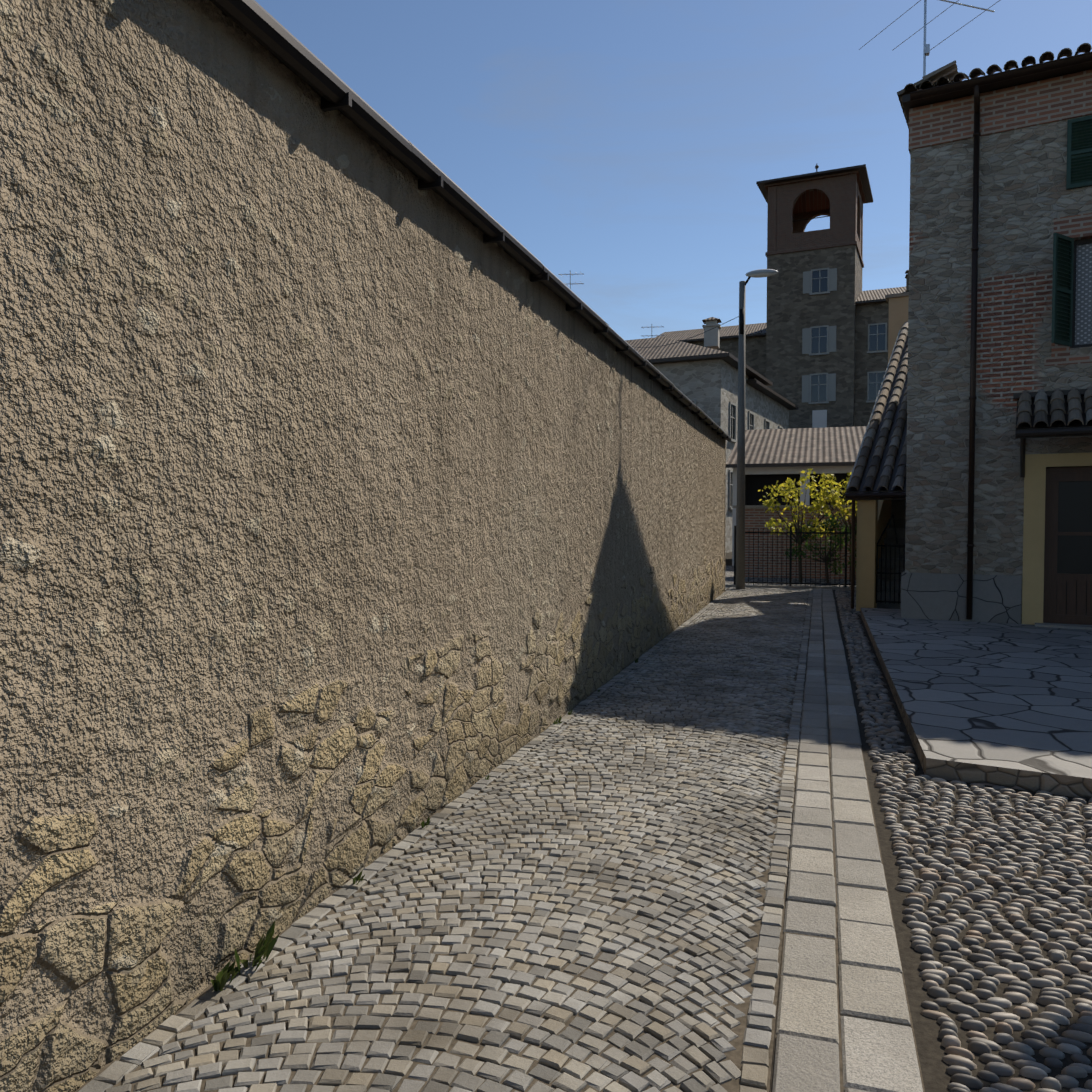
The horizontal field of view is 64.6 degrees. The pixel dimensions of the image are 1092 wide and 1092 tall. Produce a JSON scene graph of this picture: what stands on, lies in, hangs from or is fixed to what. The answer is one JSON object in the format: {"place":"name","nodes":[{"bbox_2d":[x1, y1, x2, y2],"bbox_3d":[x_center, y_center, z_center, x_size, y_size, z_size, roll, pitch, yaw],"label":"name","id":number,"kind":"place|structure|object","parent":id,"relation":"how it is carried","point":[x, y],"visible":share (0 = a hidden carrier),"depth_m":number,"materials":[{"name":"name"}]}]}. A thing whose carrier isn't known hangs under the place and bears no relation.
{"place":"outdoors","nodes":[
{"label":"outdoors","id":0,"kind":"place"},
{"bbox_2d":[255,0,1091,339],"label":"sky","id":1,"kind":"structure","parent":0,"point":[626,145],"materials":[{"name":"blue"}]},
{"bbox_2d":[606,317,798,552],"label":"stone building","id":2,"kind":"structure","parent":0,"point":[704,379],"depth_m":40.72,"materials":[{"name":"stone"},{"name":"dark wood"},{"name":"glass"}]},
{"bbox_2d":[558,270,663,337],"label":"antennas","id":3,"kind":"object","parent":2,"relation":"on","point":[570,274],"visible":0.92,"depth_m":45.31,"materials":[{"name":"silver metal"}]},
{"bbox_2d":[725,566,859,614],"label":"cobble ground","id":4,"kind":"structure","parent":0,"point":[729,574],"depth_m":22.38,"materials":[{"name":"grey stone"}]},
{"bbox_2d":[726,584,855,589],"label":"curb","id":5,"kind":"structure","parent":4,"relation":"on","point":[782,586],"depth_m":19.74,"materials":[{"name":"stone"}]},
{"bbox_2d":[732,505,856,578],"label":"garden brick wall","id":6,"kind":"structure","parent":4,"relation":"on","point":[756,517],"depth_m":23.32,"materials":[{"name":"brick"}]},
{"bbox_2d":[783,512,856,582],"bbox_3d":[6.731,0.203,20.791,2.008,2.097,1.802,1,2,18],"label":"low shrub","id":7,"kind":"object","parent":4,"relation":"on","point":[831,522],"depth_m":20.85,"materials":[{"name":"green plant"}]},
{"bbox_2d":[816,477,856,581],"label":"branches","id":8,"kind":"object","parent":4,"relation":"on","point":[845,522],"visible":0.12,"depth_m":21.67,"materials":[{"name":"brown plant"}]},
{"bbox_2d":[806,472,856,519],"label":"shrub leaves","id":9,"kind":"object","parent":8,"relation":"on","point":[821,493],"visible":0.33,"depth_m":21.54,"materials":[{"name":"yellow plant"}]},
{"bbox_2d":[856,292,908,610],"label":"plaster stair walls","id":10,"kind":"structure","parent":4,"relation":"on","point":[873,517],"depth_m":14.93,"materials":[{"name":"beige paint"}]},
{"bbox_2d":[734,526,856,586],"bbox_3d":[6.180,0.263,19.641,3.745,1.440,0.045,1,2,18],"label":"garden fence","id":11,"kind":"object","parent":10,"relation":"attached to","point":[790,583],"visible":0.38,"depth_m":19.77,"materials":[{"name":"black metal"}]},
{"bbox_2d":[726,426,866,565],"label":"garage building","id":12,"kind":"structure","parent":0,"point":[774,456],"depth_m":29.62,"materials":[{"name":"tile"}]},
{"bbox_2d":[845,330,907,608],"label":"lean-to roof","id":13,"kind":"structure","parent":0,"point":[853,494],"depth_m":15.15,"materials":[{"name":"ceramic"}]},
{"bbox_2d":[847,321,907,490],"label":"roof tiles","id":14,"kind":"object","parent":13,"relation":"on","point":[871,476],"visible":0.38,"depth_m":16.06,"materials":[{"name":"beige ceramic"}]},
{"bbox_2d":[876,514,904,603],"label":"gate","id":15,"kind":"structure","parent":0,"point":[890,573],"depth_m":14.79,"materials":[{"name":"black metal"}]},
{"bbox_2d":[877,500,905,608],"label":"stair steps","id":16,"kind":"structure","parent":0,"point":[898,509],"depth_m":16.17,"materials":[{"name":"grey stone"}]},
{"bbox_2d":[725,552,1091,1091],"bbox_3d":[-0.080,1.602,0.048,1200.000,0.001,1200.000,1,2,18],"label":"ground","id":17,"kind":"structure","parent":0,"point":[936,1077],"depth_m":3.25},
{"bbox_2d":[209,0,730,578],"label":"boundary wall","id":18,"kind":"structure","parent":17,"relation":"on","point":[271,34],"depth_m":4.08,"materials":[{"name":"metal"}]},
{"bbox_2d":[0,0,724,1091],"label":"boundary wall","id":19,"kind":"structure","parent":18,"relation":"attached to","point":[362,500],"depth_m":3.13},
{"bbox_2d":[75,584,924,1091],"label":"sett paving","id":20,"kind":"structure","parent":17,"relation":"on","point":[776,628],"depth_m":3.41,"materials":[{"name":"grey stone"}]},
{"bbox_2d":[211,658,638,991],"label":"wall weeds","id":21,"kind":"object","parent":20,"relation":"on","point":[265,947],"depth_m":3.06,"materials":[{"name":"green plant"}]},
{"bbox_2d":[736,269,777,588],"bbox_3d":[4.716,-2.576,19.333,0.880,7.135,0.260,1,2,18],"label":"street lamp","id":22,"kind":"object","parent":17,"relation":"on","point":[740,538],"visible":0.94,"depth_m":19.38,"materials":[{"name":"metal"}]},
{"bbox_2d":[637,316,738,347],"bbox_3d":[2.381,-7.001,25.179,0.014,3.403,12.511,-1,2,-19],"label":"lamp cable","id":23,"kind":"object","parent":22,"relation":"attached to","point":[690,337],"visible":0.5,"depth_m":21.48,"materials":[{"name":"black metal"}]},
{"bbox_2d":[657,270,908,426],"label":"palazzo wings","id":24,"kind":"object","parent":17,"relation":"on","point":[871,335],"visible":0.08,"depth_m":58.57},
{"bbox_2d":[772,480,838,582],"bbox_3d":[6.444,-0.252,21.520,1.709,2.954,1.342,1,2,18],"label":"tree trunk","id":25,"kind":"object","parent":17,"relation":"on","point":[797,524],"visible":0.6,"depth_m":21.67,"materials":[{"name":"brown plant"}]},
{"bbox_2d":[758,468,850,538],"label":"shrub leaves","id":26,"kind":"object","parent":25,"relation":"on","point":[768,504],"visible":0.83,"depth_m":21.68,"materials":[{"name":"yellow plant"}]},
{"bbox_2d":[756,163,872,428],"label":"bell tower","id":27,"kind":"structure","parent":17,"relation":"on","point":[814,287],"depth_m":59.04,"materials":[{"name":"stone"},{"name":"plaster"},{"name":"dark wood"}]},
{"bbox_2d":[772,585,922,1091],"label":"paving slab strip","id":28,"kind":"object","parent":17,"relation":"on","point":[877,1056],"depth_m":3.37,"materials":[{"name":"grey stone"}]},
{"bbox_2d":[860,608,1091,798],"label":"terrace paving","id":29,"kind":"structure","parent":17,"relation":"on","point":[999,704],"depth_m":7.19,"materials":[{"name":"stone"}]},
{"bbox_2d":[1035,623,1091,629],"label":"doorstep","id":30,"kind":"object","parent":29,"relation":"on","point":[1068,626],"depth_m":11.77,"materials":[{"name":"grey stone"}]},
{"bbox_2d":[905,69,1091,623],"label":"house walls","id":31,"kind":"structure","parent":17,"relation":"on","point":[1030,204],"depth_m":12.31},
{"bbox_2d":[859,0,999,75],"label":"tv antenna","id":32,"kind":"object","parent":31,"relation":"on","point":[926,49],"visible":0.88,"depth_m":13.12,"materials":[{"name":"silver metal"}]},
{"bbox_2d":[901,571,1021,623],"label":"stone plinth","id":33,"kind":"structure","parent":31,"relation":"attached to","point":[942,596],"depth_m":12.53,"materials":[{"name":"grey stone"}]},
{"bbox_2d":[902,61,1091,121],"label":"house roof","id":34,"kind":"structure","parent":31,"relation":"on","point":[908,104],"depth_m":12.08,"materials":[{"name":"brown wood"}]},
{"bbox_2d":[897,43,1091,128],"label":"roof tiles","id":35,"kind":"object","parent":34,"relation":"on","point":[949,73],"visible":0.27,"depth_m":12.37,"materials":[{"name":"brown ceramic"}]},
{"bbox_2d":[910,52,1091,618],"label":"gutter downpipe","id":36,"kind":"object","parent":31,"relation":"attached to","point":[976,83],"visible":1,"depth_m":12.23,"materials":[{"name":"brown metal"}]},
{"bbox_2d":[1013,389,1091,477],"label":"door canopy","id":37,"kind":"object","parent":31,"relation":"attached to","point":[1040,429],"visible":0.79,"depth_m":11.32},
{"bbox_2d":[1016,386,1091,427],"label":"canopy roof tiles","id":38,"kind":"object","parent":37,"relation":"on","point":[1057,410],"depth_m":11.47,"materials":[{"name":"grey ceramic"}]},
{"bbox_2d":[1022,452,1091,624],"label":"door surround","id":39,"kind":"object","parent":31,"relation":"attached to","point":[1036,465],"visible":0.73,"depth_m":12.06,"materials":[{"name":"yellow paint"}]},
{"bbox_2d":[1051,233,1073,346],"bbox_3d":[6.955,-3.441,11.636,0.035,1.450,0.460,3,3,58],"label":"window shutter","id":40,"kind":"object","parent":31,"relation":"attached to","point":[1062,283],"visible":1,"depth_m":11.64,"materials":[{"name":"green wood"}]},
{"bbox_2d":[1043,466,1091,624],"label":"house door","id":41,"kind":"structure","parent":31,"relation":"in","point":[1068,529],"depth_m":12.02,"materials":[{"name":"brown wood"}]},
{"bbox_2d":[1066,115,1091,188],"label":"closed house shutters","id":42,"kind":"object","parent":31,"relation":"attached to","point":[1079,153],"visible":1,"depth_m":11.66,"materials":[{"name":"green wood"}]},
{"bbox_2d":[1070,238,1091,347],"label":"house window","id":43,"kind":"structure","parent":31,"relation":"in","point":[1082,306],"depth_m":11.86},
{"bbox_2d":[833,586,1091,1091],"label":"cobble paving","id":44,"kind":"structure","parent":0,"point":[958,1058],"depth_m":3.60,"materials":[{"name":"grey stone"}]}
]}

